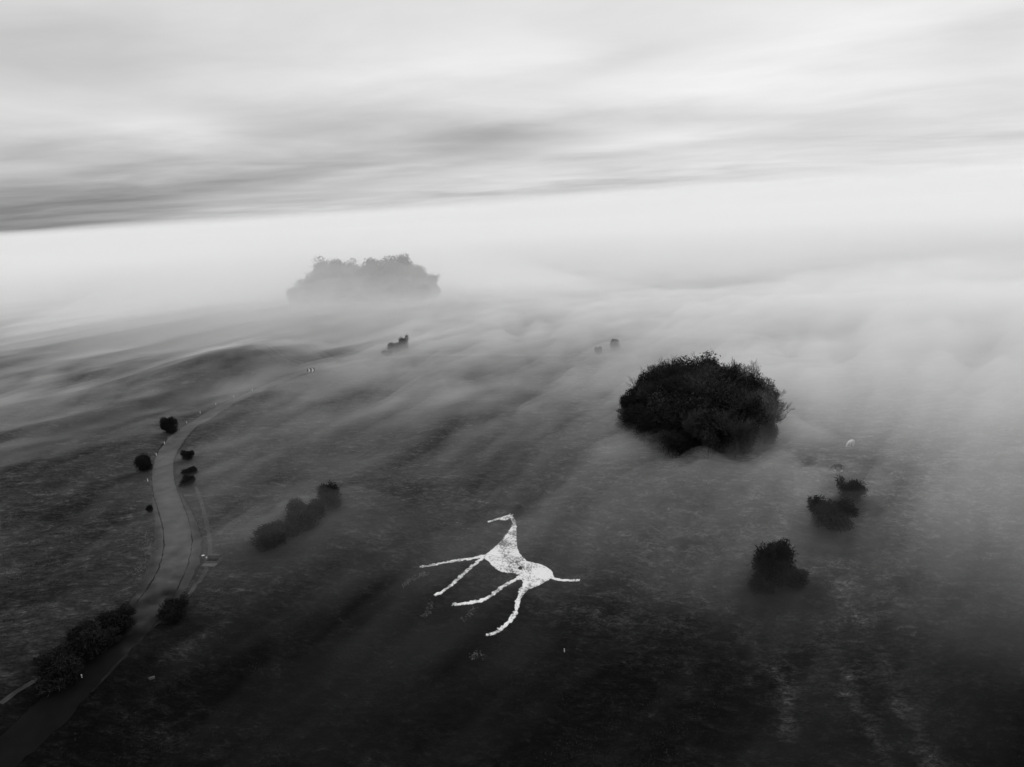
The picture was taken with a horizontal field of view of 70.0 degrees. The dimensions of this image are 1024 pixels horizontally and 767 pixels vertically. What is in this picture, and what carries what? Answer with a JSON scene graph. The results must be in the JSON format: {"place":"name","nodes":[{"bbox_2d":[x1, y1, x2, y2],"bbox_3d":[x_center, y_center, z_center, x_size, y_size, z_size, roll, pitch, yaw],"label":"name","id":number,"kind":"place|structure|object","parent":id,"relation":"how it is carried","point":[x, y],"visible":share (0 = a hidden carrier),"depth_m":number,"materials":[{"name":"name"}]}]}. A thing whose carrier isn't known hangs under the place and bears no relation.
{"place":"outdoors","nodes":[
{"label":"outdoors","id":0,"kind":"place"},
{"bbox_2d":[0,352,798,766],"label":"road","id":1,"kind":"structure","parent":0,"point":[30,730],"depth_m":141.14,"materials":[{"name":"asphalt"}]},
{"bbox_2d":[59,430,177,682],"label":"road edge","id":2,"kind":"object","parent":1,"relation":"on","point":[151,474],"visible":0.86,"depth_m":164.83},
{"bbox_2d":[91,426,197,691],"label":"road edge","id":3,"kind":"object","parent":1,"relation":"on","point":[113,668],"visible":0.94,"depth_m":136.91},
{"bbox_2d":[0,181,1023,766],"bbox_3d":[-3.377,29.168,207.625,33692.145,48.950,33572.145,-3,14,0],"label":"ground","id":4,"kind":"structure","parent":0,"point":[870,301],"depth_m":177.78,"materials":[{"name":"grey plant"}]},
{"bbox_2d":[0,676,43,703],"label":"path","id":5,"kind":"structure","parent":4,"relation":"on","point":[11,695],"depth_m":107.65,"materials":[{"name":"grey soil"}]},
{"bbox_2d":[27,643,83,696],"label":"thorn bush","id":6,"kind":"object","parent":4,"relation":"on","point":[61,665],"visible":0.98,"depth_m":108.71,"materials":[{"name":"black plant"}]},
{"bbox_2d":[57,616,112,664],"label":"thorn bush","id":7,"kind":"object","parent":4,"relation":"on","point":[85,639],"visible":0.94,"depth_m":113.86,"materials":[{"name":"black plant"}]},
{"bbox_2d":[101,625,121,647],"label":"thorn bush","id":8,"kind":"object","parent":4,"relation":"on","point":[112,637],"visible":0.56,"depth_m":118.19,"materials":[{"name":"black plant"}]},
{"bbox_2d":[94,603,136,632],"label":"thorn bush","id":9,"kind":"object","parent":4,"relation":"on","point":[116,617],"visible":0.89,"depth_m":121.50,"materials":[{"name":"black plant"}]},
{"bbox_2d":[128,556,148,576],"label":"chalk rubble","id":10,"kind":"object","parent":4,"relation":"on","point":[142,567],"visible":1,"depth_m":145.01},
{"bbox_2d":[133,453,152,472],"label":"thorn bush","id":11,"kind":"object","parent":4,"relation":"on","point":[143,461],"visible":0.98,"depth_m":196.25,"materials":[{"name":"black plant"}]},
{"bbox_2d":[159,416,179,433],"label":"thorn bush","id":12,"kind":"object","parent":4,"relation":"on","point":[169,425],"visible":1,"depth_m":227.99,"materials":[{"name":"black plant"}]},
{"bbox_2d":[155,592,190,624],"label":"thorn bush","id":13,"kind":"object","parent":4,"relation":"on","point":[173,611],"visible":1,"depth_m":125.15,"materials":[{"name":"black plant"}]},
{"bbox_2d":[178,474,195,488],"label":"thorn bush","id":14,"kind":"object","parent":4,"relation":"on","point":[187,481],"visible":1,"depth_m":184.59,"materials":[{"name":"black plant"}]},
{"bbox_2d":[180,450,194,460],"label":"thorn bush","id":15,"kind":"object","parent":4,"relation":"on","point":[186,455],"visible":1,"depth_m":204.70,"materials":[{"name":"black plant"}]},
{"bbox_2d":[180,466,196,475],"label":"thorn bush","id":16,"kind":"object","parent":4,"relation":"on","point":[191,470],"visible":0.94,"depth_m":193.47,"materials":[{"name":"black plant"}]},
{"bbox_2d":[181,493,203,576],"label":"ditch","id":17,"kind":"object","parent":4,"relation":"on","point":[196,569],"visible":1,"depth_m":152.46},
{"bbox_2d":[184,487,212,599],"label":"verge path","id":18,"kind":"structure","parent":4,"relation":"on","point":[208,529],"depth_m":157.85,"materials":[{"name":"grey soil"}]},
{"bbox_2d":[202,555,222,566],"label":"cattle trough","id":19,"kind":"object","parent":4,"relation":"on","point":[212,560],"visible":1,"depth_m":146.18,"materials":[{"name":"concrete"}]},
{"bbox_2d":[229,334,278,363],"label":"wheel track","id":20,"kind":"structure","parent":4,"relation":"on","point":[276,361],"depth_m":340.46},
{"bbox_2d":[247,523,287,552],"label":"thorn bush","id":21,"kind":"object","parent":4,"relation":"on","point":[271,536],"visible":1,"depth_m":149.97,"materials":[{"name":"grey plant"}]},
{"bbox_2d":[269,520,303,538],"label":"thorn bush","id":22,"kind":"object","parent":4,"relation":"on","point":[291,529],"visible":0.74,"depth_m":154.77,"materials":[{"name":"grey plant"}]},
{"bbox_2d":[283,497,307,513],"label":"thorn bush","id":23,"kind":"object","parent":4,"relation":"on","point":[296,504],"visible":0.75,"depth_m":164.97,"materials":[{"name":"grey plant"}]},
{"bbox_2d":[285,287,305,304],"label":"underwood bush","id":24,"kind":"object","parent":4,"relation":"on","point":[294,295],"visible":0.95,"depth_m":505.72,"materials":[{"name":"grey plant"}]},
{"bbox_2d":[283,509,321,532],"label":"thorn bush","id":25,"kind":"object","parent":4,"relation":"on","point":[307,517],"visible":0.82,"depth_m":158.66,"materials":[{"name":"grey plant"}]},
{"bbox_2d":[296,276,312,292],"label":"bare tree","id":26,"kind":"object","parent":4,"relation":"on","point":[303,283],"visible":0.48,"depth_m":509.56,"materials":[{"name":"grey plant"}]},
{"bbox_2d":[305,276,318,303],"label":"leafy tree","id":27,"kind":"object","parent":4,"relation":"on","point":[311,282],"visible":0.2,"depth_m":505.29,"materials":[{"name":"grey plant"}]},
{"bbox_2d":[305,498,327,519],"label":"thorn bush","id":28,"kind":"object","parent":4,"relation":"on","point":[314,505],"visible":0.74,"depth_m":162.73,"materials":[{"name":"grey plant"}]},
{"bbox_2d":[310,261,327,282],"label":"leafy tree","id":29,"kind":"object","parent":4,"relation":"on","point":[318,273],"visible":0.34,"depth_m":510.91,"materials":[{"name":"grey plant"}]},
{"bbox_2d":[309,254,343,298],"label":"leafy tree","id":30,"kind":"object","parent":4,"relation":"on","point":[315,268],"visible":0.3,"depth_m":513.36,"materials":[{"name":"grey plant"}]},
{"bbox_2d":[315,480,343,510],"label":"thorn bush","id":31,"kind":"object","parent":4,"relation":"on","point":[329,497],"visible":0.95,"depth_m":167.69,"materials":[{"name":"grey plant"}]},
{"bbox_2d":[319,260,344,286],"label":"leafy tree","id":32,"kind":"object","parent":4,"relation":"on","point":[334,274],"visible":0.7,"depth_m":506.01,"materials":[{"name":"grey plant"}]},
{"bbox_2d":[337,264,360,279],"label":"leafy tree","id":33,"kind":"object","parent":4,"relation":"on","point":[352,272],"visible":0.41,"depth_m":507.14,"materials":[{"name":"grey plant"}]},
{"bbox_2d":[342,258,357,273],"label":"leafy tree","id":34,"kind":"object","parent":4,"relation":"on","point":[350,265],"visible":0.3,"depth_m":515.44,"materials":[{"name":"grey plant"}]},
{"bbox_2d":[354,265,379,288],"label":"leafy tree","id":35,"kind":"object","parent":4,"relation":"on","point":[361,274],"visible":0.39,"depth_m":497.81,"materials":[{"name":"grey plant"}]},
{"bbox_2d":[362,257,377,272],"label":"leafy tree","id":36,"kind":"object","parent":4,"relation":"on","point":[369,263],"visible":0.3,"depth_m":501.36,"materials":[{"name":"grey plant"}]},
{"bbox_2d":[370,261,386,288],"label":"leafy tree","id":37,"kind":"object","parent":4,"relation":"on","point":[377,267],"visible":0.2,"depth_m":496.50,"materials":[{"name":"grey plant"}]},
{"bbox_2d":[381,349,392,355],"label":"thorn bush","id":38,"kind":"object","parent":4,"relation":"on","point":[387,352],"visible":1,"depth_m":337.01,"materials":[{"name":"grey plant"}]},
{"bbox_2d":[373,255,401,287],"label":"leafy tree","id":39,"kind":"object","parent":4,"relation":"on","point":[395,265],"visible":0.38,"depth_m":500.03,"materials":[{"name":"grey plant"}]},
{"bbox_2d":[381,254,397,274],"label":"leafy tree","id":40,"kind":"object","parent":4,"relation":"on","point":[386,261],"visible":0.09,"depth_m":505.40,"materials":[{"name":"grey plant"}]},
{"bbox_2d":[386,342,402,353],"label":"thorn bush","id":41,"kind":"object","parent":4,"relation":"on","point":[395,347],"visible":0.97,"depth_m":341.29,"materials":[{"name":"grey plant"}]},
{"bbox_2d":[385,283,406,302],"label":"underwood bush","id":42,"kind":"object","parent":4,"relation":"on","point":[393,293],"visible":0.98,"depth_m":490.32,"materials":[{"name":"grey plant"}]},
{"bbox_2d":[395,261,410,284],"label":"leafy tree","id":43,"kind":"object","parent":4,"relation":"on","point":[403,274],"visible":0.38,"depth_m":499.58,"materials":[{"name":"grey plant"}]},
{"bbox_2d":[392,253,414,278],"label":"leafy tree","id":44,"kind":"object","parent":4,"relation":"on","point":[404,260],"visible":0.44,"depth_m":506.41,"materials":[{"name":"grey plant"}]},
{"bbox_2d":[397,333,409,350],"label":"thorn bush","id":45,"kind":"object","parent":4,"relation":"on","point":[403,342],"visible":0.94,"depth_m":343.65,"materials":[{"name":"grey plant"}]},
{"bbox_2d":[402,572,428,587],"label":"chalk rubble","id":46,"kind":"object","parent":4,"relation":"on","point":[407,582],"visible":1,"depth_m":144.08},
{"bbox_2d":[401,283,433,302],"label":"underwood bush","id":47,"kind":"object","parent":4,"relation":"on","point":[411,294],"visible":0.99,"depth_m":491.55,"materials":[{"name":"grey plant"}]},
{"bbox_2d":[409,266,425,282],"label":"leafy tree","id":48,"kind":"object","parent":4,"relation":"on","point":[416,273],"visible":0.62,"depth_m":504.03,"materials":[{"name":"grey plant"}]},
{"bbox_2d":[412,280,435,300],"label":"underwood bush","id":49,"kind":"object","parent":4,"relation":"on","point":[432,283],"visible":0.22,"depth_m":500.77,"materials":[{"name":"grey plant"}]},
{"bbox_2d":[419,273,432,287],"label":"leafy tree","id":50,"kind":"object","parent":4,"relation":"on","point":[426,279],"visible":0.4,"depth_m":503.62,"materials":[{"name":"grey plant"}]},
{"bbox_2d":[424,273,440,283],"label":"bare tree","id":51,"kind":"object","parent":4,"relation":"on","point":[434,278],"visible":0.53,"depth_m":506.29,"materials":[{"name":"grey plant"}]},
{"bbox_2d":[426,284,440,298],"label":"underwood bush","id":52,"kind":"object","parent":4,"relation":"on","point":[437,289],"visible":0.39,"depth_m":505.65,"materials":[{"name":"grey plant"}]},
{"bbox_2d":[420,514,579,636],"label":"chalk horse","id":53,"kind":"object","parent":4,"relation":"on","point":[504,555],"visible":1,"depth_m":148.78},
{"bbox_2d":[0,394,1023,766],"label":"grass tussocks","id":54,"kind":"object","parent":4,"relation":"on","point":[504,608],"depth_m":129.39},
{"bbox_2d":[594,346,601,354],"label":"thorn bush","id":55,"kind":"object","parent":4,"relation":"on","point":[598,350],"visible":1,"depth_m":317.14,"materials":[{"name":"grey plant"}]},
{"bbox_2d":[609,339,620,349],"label":"thorn bush","id":56,"kind":"object","parent":4,"relation":"on","point":[614,344],"visible":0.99,"depth_m":322.86,"materials":[{"name":"grey plant"}]},
{"bbox_2d":[615,407,626,428],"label":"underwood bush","id":57,"kind":"object","parent":4,"relation":"on","point":[619,425],"visible":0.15,"depth_m":214.37,"materials":[{"name":"grey plant"}]},
{"bbox_2d":[618,394,637,421],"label":"leafy tree","id":58,"kind":"object","parent":4,"relation":"on","point":[626,401],"visible":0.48,"depth_m":212.50,"materials":[{"name":"black plant"}]},
{"bbox_2d":[619,386,639,408],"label":"leafy tree","id":59,"kind":"object","parent":4,"relation":"on","point":[631,393],"visible":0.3,"depth_m":216.62,"materials":[{"name":"black plant"}]},
{"bbox_2d":[621,416,637,436],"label":"underwood bush","id":60,"kind":"object","parent":4,"relation":"on","point":[628,429],"visible":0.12,"depth_m":206.93,"materials":[{"name":"black plant"}]},
{"bbox_2d":[618,403,646,439],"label":"leafy tree","id":61,"kind":"object","parent":4,"relation":"on","point":[628,415],"visible":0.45,"depth_m":203.21,"materials":[{"name":"black plant"}]},
{"bbox_2d":[631,403,655,445],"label":"leafy tree","id":62,"kind":"object","parent":4,"relation":"on","point":[642,419],"visible":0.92,"depth_m":197.70,"materials":[{"name":"black plant"}]},
{"bbox_2d":[636,369,659,408],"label":"leafy tree","id":63,"kind":"object","parent":4,"relation":"on","point":[645,377],"visible":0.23,"depth_m":214.27,"materials":[{"name":"black plant"}]},
{"bbox_2d":[646,431,662,451],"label":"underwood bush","id":64,"kind":"object","parent":4,"relation":"on","point":[651,445],"visible":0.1,"depth_m":194.15,"materials":[{"name":"black plant"}]},
{"bbox_2d":[646,401,667,451],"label":"evergreen tree","id":65,"kind":"object","parent":4,"relation":"on","point":[658,427],"visible":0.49,"depth_m":192.37,"materials":[{"name":"black plant"}]},
{"bbox_2d":[632,365,684,401],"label":"bare tree","id":66,"kind":"object","parent":4,"relation":"on","point":[640,390],"visible":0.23,"depth_m":210.31,"materials":[{"name":"black plant"}]},
{"bbox_2d":[644,385,674,415],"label":"leafy tree","id":67,"kind":"object","parent":4,"relation":"on","point":[653,401],"visible":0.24,"depth_m":199.81,"materials":[{"name":"black plant"}]},
{"bbox_2d":[647,357,683,378],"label":"bare tree","id":68,"kind":"object","parent":4,"relation":"on","point":[653,371],"visible":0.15,"depth_m":221.54,"materials":[{"name":"black plant"}]},
{"bbox_2d":[655,363,694,381],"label":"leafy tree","id":69,"kind":"object","parent":4,"relation":"on","point":[678,369],"visible":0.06,"depth_m":210.28,"materials":[{"name":"black plant"}]},
{"bbox_2d":[654,355,696,381],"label":"bare tree","id":70,"kind":"object","parent":4,"relation":"on","point":[668,367],"visible":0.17,"depth_m":212.42,"materials":[{"name":"black plant"}]},
{"bbox_2d":[656,427,695,458],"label":"underwood bush","id":71,"kind":"object","parent":4,"relation":"on","point":[675,441],"visible":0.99,"depth_m":186.39,"materials":[{"name":"black plant"}]},
{"bbox_2d":[664,371,705,399],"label":"bare tree","id":72,"kind":"object","parent":4,"relation":"on","point":[684,388],"visible":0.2,"depth_m":198.57,"materials":[{"name":"black plant"}]},
{"bbox_2d":[667,404,703,454],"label":"bare tree","id":73,"kind":"object","parent":4,"relation":"on","point":[689,422],"visible":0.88,"depth_m":185.99,"materials":[{"name":"black plant"}]},
{"bbox_2d":[659,359,717,375],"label":"bare tree","id":74,"kind":"object","parent":4,"relation":"on","point":[688,367],"visible":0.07,"depth_m":213.96,"materials":[{"name":"black plant"}]},
{"bbox_2d":[681,429,704,453],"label":"underwood bush","id":75,"kind":"object","parent":4,"relation":"on","point":[696,442],"visible":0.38,"depth_m":188.19,"materials":[{"name":"black plant"}]},
{"bbox_2d":[680,391,711,437],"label":"leafy tree","id":76,"kind":"object","parent":4,"relation":"on","point":[695,404],"visible":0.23,"depth_m":191.43,"materials":[{"name":"black plant"}]},
{"bbox_2d":[670,361,723,384],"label":"bare tree","id":77,"kind":"object","parent":4,"relation":"on","point":[711,368],"visible":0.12,"depth_m":204.92,"materials":[{"name":"black plant"}]},
{"bbox_2d":[674,350,723,369],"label":"leafy tree","id":78,"kind":"object","parent":4,"relation":"on","point":[702,359],"visible":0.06,"depth_m":219.47,"materials":[{"name":"black plant"}]},
{"bbox_2d":[686,360,716,377],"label":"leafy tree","id":79,"kind":"object","parent":4,"relation":"on","point":[703,368],"visible":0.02,"depth_m":211.82,"materials":[{"name":"black plant"}]},
{"bbox_2d":[687,352,725,375],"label":"bare tree","id":80,"kind":"object","parent":4,"relation":"on","point":[695,361],"visible":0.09,"depth_m":218.03,"materials":[{"name":"black plant"}]},
{"bbox_2d":[693,399,722,458],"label":"leafy tree","id":81,"kind":"object","parent":4,"relation":"on","point":[709,438],"visible":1,"depth_m":183.02,"materials":[{"name":"black plant"}]},
{"bbox_2d":[680,373,739,412],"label":"bare tree","id":82,"kind":"object","parent":4,"relation":"on","point":[693,382],"visible":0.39,"depth_m":194.40,"materials":[{"name":"black plant"}]},
{"bbox_2d":[697,364,737,408],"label":"leafy tree","id":83,"kind":"object","parent":4,"relation":"on","point":[723,380],"visible":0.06,"depth_m":201.25,"materials":[{"name":"black plant"}]},
{"bbox_2d":[703,385,740,452],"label":"leafy tree","id":84,"kind":"object","parent":4,"relation":"on","point":[719,403],"visible":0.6,"depth_m":186.14,"materials":[{"name":"black plant"}]},
{"bbox_2d":[713,435,732,452],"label":"underwood bush","id":85,"kind":"object","parent":4,"relation":"on","point":[723,450],"visible":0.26,"depth_m":189.28,"materials":[{"name":"black plant"}]},
{"bbox_2d":[705,357,746,375],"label":"bare tree","id":86,"kind":"object","parent":4,"relation":"on","point":[733,369],"visible":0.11,"depth_m":214.19,"materials":[{"name":"black plant"}]},
{"bbox_2d":[711,367,745,388],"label":"leafy tree","id":87,"kind":"object","parent":4,"relation":"on","point":[730,378],"visible":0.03,"depth_m":204.85,"materials":[{"name":"black plant"}]},
{"bbox_2d":[703,385,763,415],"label":"bare tree","id":88,"kind":"object","parent":4,"relation":"on","point":[747,400],"visible":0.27,"depth_m":186.41,"materials":[{"name":"black plant"}]},
{"bbox_2d":[713,406,764,460],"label":"bare tree","id":89,"kind":"object","parent":4,"relation":"on","point":[737,431],"visible":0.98,"depth_m":181.30,"materials":[{"name":"black plant"}]},
{"bbox_2d":[720,358,762,381],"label":"bare tree","id":90,"kind":"object","parent":4,"relation":"on","point":[750,370],"visible":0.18,"depth_m":212.48,"materials":[{"name":"black plant"}]},
{"bbox_2d":[719,362,765,391],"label":"leafy tree","id":91,"kind":"object","parent":4,"relation":"on","point":[737,366],"visible":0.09,"depth_m":208.29,"materials":[{"name":"black plant"}]},
{"bbox_2d":[732,432,757,454],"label":"underwood bush","id":92,"kind":"object","parent":4,"relation":"on","point":[747,451],"visible":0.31,"depth_m":187.66,"materials":[{"name":"black plant"}]},
{"bbox_2d":[731,395,768,453],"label":"leafy tree","id":93,"kind":"object","parent":4,"relation":"on","point":[756,405],"visible":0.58,"depth_m":185.09,"materials":[{"name":"black plant"}]},
{"bbox_2d":[735,376,765,400],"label":"leafy tree","id":94,"kind":"object","parent":4,"relation":"on","point":[753,383],"visible":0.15,"depth_m":198.41,"materials":[{"name":"black plant"}]},
{"bbox_2d":[746,385,769,400],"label":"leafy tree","id":95,"kind":"object","parent":4,"relation":"on","point":[760,392],"visible":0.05,"depth_m":194.51,"materials":[{"name":"black plant"}]},
{"bbox_2d":[744,373,778,402],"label":"leafy tree","id":96,"kind":"object","parent":4,"relation":"on","point":[768,386],"visible":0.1,"depth_m":204.53,"materials":[{"name":"black plant"}]},
{"bbox_2d":[747,571,777,597],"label":"thorn bush","id":97,"kind":"object","parent":4,"relation":"on","point":[760,586],"visible":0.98,"depth_m":141.08,"materials":[{"name":"black plant"}]},
{"bbox_2d":[741,397,787,447],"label":"bare tree","id":98,"kind":"object","parent":4,"relation":"on","point":[771,420],"visible":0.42,"depth_m":188.04,"materials":[{"name":"black plant"}]},
{"bbox_2d":[755,421,780,446],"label":"underwood bush","id":99,"kind":"object","parent":4,"relation":"on","point":[769,436],"visible":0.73,"depth_m":191.90,"materials":[{"name":"black plant"}]},
{"bbox_2d":[747,391,795,441],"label":"bare tree","id":100,"kind":"object","parent":4,"relation":"on","point":[769,408],"visible":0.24,"depth_m":193.24,"materials":[{"name":"black plant"}]},
{"bbox_2d":[748,536,798,590],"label":"thorn bush","id":101,"kind":"object","parent":4,"relation":"on","point":[772,562],"visible":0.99,"depth_m":141.66,"materials":[{"name":"black plant"}]},
{"bbox_2d":[761,388,787,416],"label":"bare tree","id":102,"kind":"object","parent":4,"relation":"on","point":[779,395],"visible":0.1,"depth_m":198.94,"materials":[{"name":"black plant"}]},
{"bbox_2d":[783,564,810,588],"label":"thorn bush","id":103,"kind":"object","parent":4,"relation":"on","point":[797,578],"visible":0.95,"depth_m":141.00,"materials":[{"name":"black plant"}]},
{"bbox_2d":[806,495,859,532],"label":"thorn bush","id":104,"kind":"object","parent":4,"relation":"on","point":[824,512],"visible":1,"depth_m":155.95,"materials":[{"name":"black plant"}]},
{"bbox_2d":[834,474,867,505],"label":"thorn bush","id":105,"kind":"object","parent":4,"relation":"on","point":[852,490],"visible":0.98,"depth_m":165.28,"materials":[{"name":"black plant"}]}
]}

